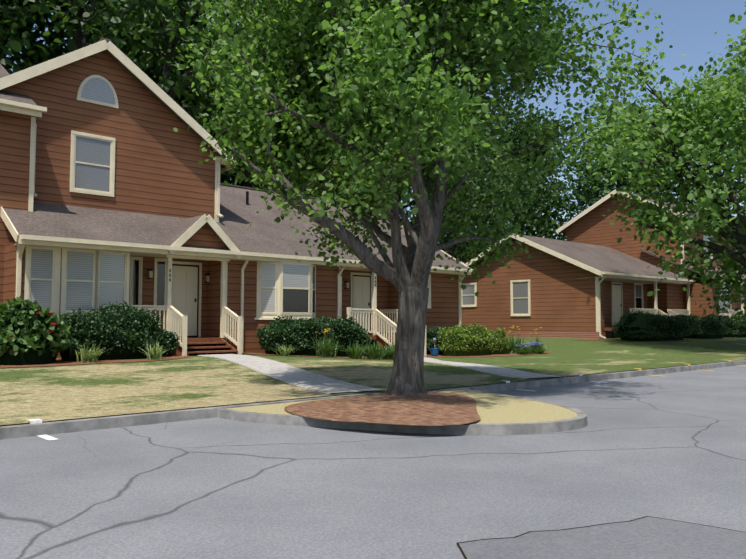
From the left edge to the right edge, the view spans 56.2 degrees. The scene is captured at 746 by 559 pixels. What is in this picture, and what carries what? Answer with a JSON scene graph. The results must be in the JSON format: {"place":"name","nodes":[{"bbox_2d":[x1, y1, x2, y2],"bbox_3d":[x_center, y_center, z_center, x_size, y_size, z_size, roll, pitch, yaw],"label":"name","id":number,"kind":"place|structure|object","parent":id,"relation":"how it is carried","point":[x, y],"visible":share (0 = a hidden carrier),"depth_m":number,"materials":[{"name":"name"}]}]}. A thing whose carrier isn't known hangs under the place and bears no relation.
{"place":"outdoors","nodes":[
{"label":"outdoors","id":0,"kind":"place"},
{"bbox_2d":[0,0,101,74],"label":"tree leaves","id":1,"kind":"object","parent":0,"point":[16,46],"depth_m":33.86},
{"bbox_2d":[0,365,745,558],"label":"asphalt road","id":2,"kind":"structure","parent":0,"point":[671,446],"depth_m":5.10,"materials":[{"name":"grey asphalt"}]},
{"bbox_2d":[0,360,745,439],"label":"kerb line","id":3,"kind":"object","parent":2,"relation":"on","point":[38,427],"visible":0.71,"depth_m":8.37,"materials":[{"name":"concrete"}]},
{"bbox_2d":[217,389,587,434],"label":"parking island","id":4,"kind":"structure","parent":2,"relation":"on","point":[463,412],"depth_m":8.00,"materials":[{"name":"concrete"}]},
{"bbox_2d":[168,0,689,394],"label":"tree","id":5,"kind":"object","parent":4,"relation":"on","point":[378,23],"depth_m":10.02,"materials":[{"name":"green plant"}]},
{"bbox_2d":[456,516,745,558],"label":"asphalt patch","id":6,"kind":"object","parent":2,"relation":"on","point":[647,537],"visible":1,"depth_m":3.67,"materials":[{"name":"grey asphalt"}]},
{"bbox_2d":[0,337,745,424],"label":"lawn ground","id":7,"kind":"structure","parent":0,"point":[52,393],"depth_m":12.83,"materials":[{"name":"green plant"}]},
{"bbox_2d":[0,295,72,364],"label":"shrub","id":8,"kind":"object","parent":7,"relation":"on","point":[65,334],"depth_m":14.08,"materials":[{"name":"green plant"}]},
{"bbox_2d":[0,0,257,179],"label":"tree leaves","id":9,"kind":"object","parent":7,"relation":"on","point":[153,9],"depth_m":31.95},
{"bbox_2d":[10,0,281,190],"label":"tree leaves","id":10,"kind":"object","parent":7,"relation":"on","point":[154,73],"depth_m":36.91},
{"bbox_2d":[155,326,179,356],"bbox_3d":[-5.279,1.565,17.380,0.912,0.805,0.866,0,-3,1],"label":"bush","id":11,"kind":"object","parent":7,"relation":"on","point":[166,332],"depth_m":17.24,"materials":[{"name":"green plant"}]},
{"bbox_2d":[0,38,472,357],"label":"townhouse","id":12,"kind":"structure","parent":7,"relation":"on","point":[112,191],"depth_m":19.18,"materials":[{"name":"brown wood"}]},
{"bbox_2d":[172,0,441,217],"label":"tree leaves","id":13,"kind":"object","parent":7,"relation":"on","point":[206,95],"depth_m":39.85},
{"bbox_2d":[232,98,470,225],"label":"tree leaves","id":14,"kind":"object","parent":7,"relation":"on","point":[378,191],"depth_m":49.73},
{"bbox_2d":[0,338,745,367],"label":"mulch beds","id":15,"kind":"object","parent":7,"relation":"on","point":[58,361],"visible":0.31,"depth_m":16.75,"materials":[{"name":"brown soil"}]},
{"bbox_2d":[59,300,162,360],"bbox_3d":[-6.187,1.176,16.305,2.502,1.454,1.831,3,-5,-43],"label":"bush","id":16,"kind":"object","parent":15,"relation":"on","point":[69,355],"depth_m":15.82,"materials":[{"name":"green plant"}]},
{"bbox_2d":[10,312,546,361],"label":"plants","id":17,"kind":"object","parent":15,"relation":"on","point":[386,352],"visible":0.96,"depth_m":18.62,"materials":[{"name":"green plant"}]},
{"bbox_2d":[256,315,336,355],"bbox_3d":[-2.166,1.573,19.420,1.618,1.155,2.248,-3,-5,42],"label":"bay shrub","id":18,"kind":"object","parent":15,"relation":"on","point":[284,331],"depth_m":18.92,"materials":[{"name":"green plant"}]},
{"bbox_2d":[310,314,371,356],"bbox_3d":[-1.157,1.691,20.861,2.443,1.313,1.421,3,-5,-41],"label":"shrub","id":19,"kind":"object","parent":15,"relation":"on","point":[347,342],"depth_m":20.53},
{"bbox_2d":[590,2,745,337],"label":"tree","id":20,"kind":"object","parent":15,"relation":"on","point":[724,94],"depth_m":23.94,"materials":[{"name":"green plant"}]},
{"bbox_2d":[197,354,563,393],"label":"walkways","id":21,"kind":"structure","parent":7,"relation":"on","point":[290,374],"depth_m":13.65,"materials":[{"name":"concrete"}]},
{"bbox_2d":[426,323,470,354],"bbox_3d":[2.623,2.098,24.562,2.761,1.140,1.200,3,-5,-42],"label":"shrub","id":22,"kind":"object","parent":7,"relation":"on","point":[431,335],"depth_m":23.79,"materials":[{"name":"green plant"}]},
{"bbox_2d":[437,323,493,355],"bbox_3d":[3.090,2.024,23.446,1.504,1.154,2.097,-3,-5,43],"label":"yellow shrub","id":23,"kind":"object","parent":7,"relation":"on","point":[457,328],"depth_m":23.00,"materials":[{"name":"plant"}]},
{"bbox_2d":[392,87,569,263],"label":"tree leaves","id":24,"kind":"object","parent":7,"relation":"on","point":[522,186],"depth_m":48.54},
{"bbox_2d":[488,327,509,353],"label":"yellow shrub","id":25,"kind":"object","parent":7,"relation":"on","point":[503,350],"depth_m":23.99,"materials":[{"name":"plant"}]},
{"bbox_2d":[428,91,587,242],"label":"tree leaves","id":26,"kind":"object","parent":7,"relation":"on","point":[553,202],"depth_m":56.66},
{"bbox_2d":[461,189,745,338],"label":"townhouse","id":27,"kind":"structure","parent":7,"relation":"on","point":[590,277],"depth_m":33.82,"materials":[{"name":"brown wood"}]},
{"bbox_2d":[553,95,731,239],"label":"tree leaves","id":28,"kind":"object","parent":7,"relation":"on","point":[587,195],"depth_m":57.75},
{"bbox_2d":[610,309,691,340],"bbox_3d":[11.795,1.985,29.448,4.610,1.173,1.451,3,-5,-41],"label":"hedge","id":29,"kind":"object","parent":7,"relation":"on","point":[676,328],"visible":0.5,"depth_m":28.40,"materials":[{"name":"green plant"}]},
{"bbox_2d":[684,316,724,338],"bbox_3d":[15.203,2.221,32.552,3.404,1.072,1.585,3,-4,-37],"label":"hedge","id":30,"kind":"object","parent":7,"relation":"on","point":[708,336],"visible":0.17,"depth_m":31.61,"materials":[{"name":"green plant"}]},
{"bbox_2d":[682,313,730,334],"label":"hedge leaves","id":31,"kind":"object","parent":30,"relation":"attached to","point":[724,321],"visible":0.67,"depth_m":31.66,"materials":[{"name":"green plant"}]},
{"bbox_2d":[724,313,745,337],"bbox_3d":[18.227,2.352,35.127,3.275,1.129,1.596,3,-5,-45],"label":"hedge","id":32,"kind":"object","parent":7,"relation":"on","point":[732,335],"visible":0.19,"depth_m":34.04,"materials":[{"name":"green plant"}]},
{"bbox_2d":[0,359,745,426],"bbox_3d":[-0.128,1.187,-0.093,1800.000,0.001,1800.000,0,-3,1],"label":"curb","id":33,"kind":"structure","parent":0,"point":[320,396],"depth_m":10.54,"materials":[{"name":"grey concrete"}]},
{"bbox_2d":[6,0,745,263],"label":"sky","id":34,"kind":"structure","parent":0,"point":[694,24],"materials":[{"name":"blue"}]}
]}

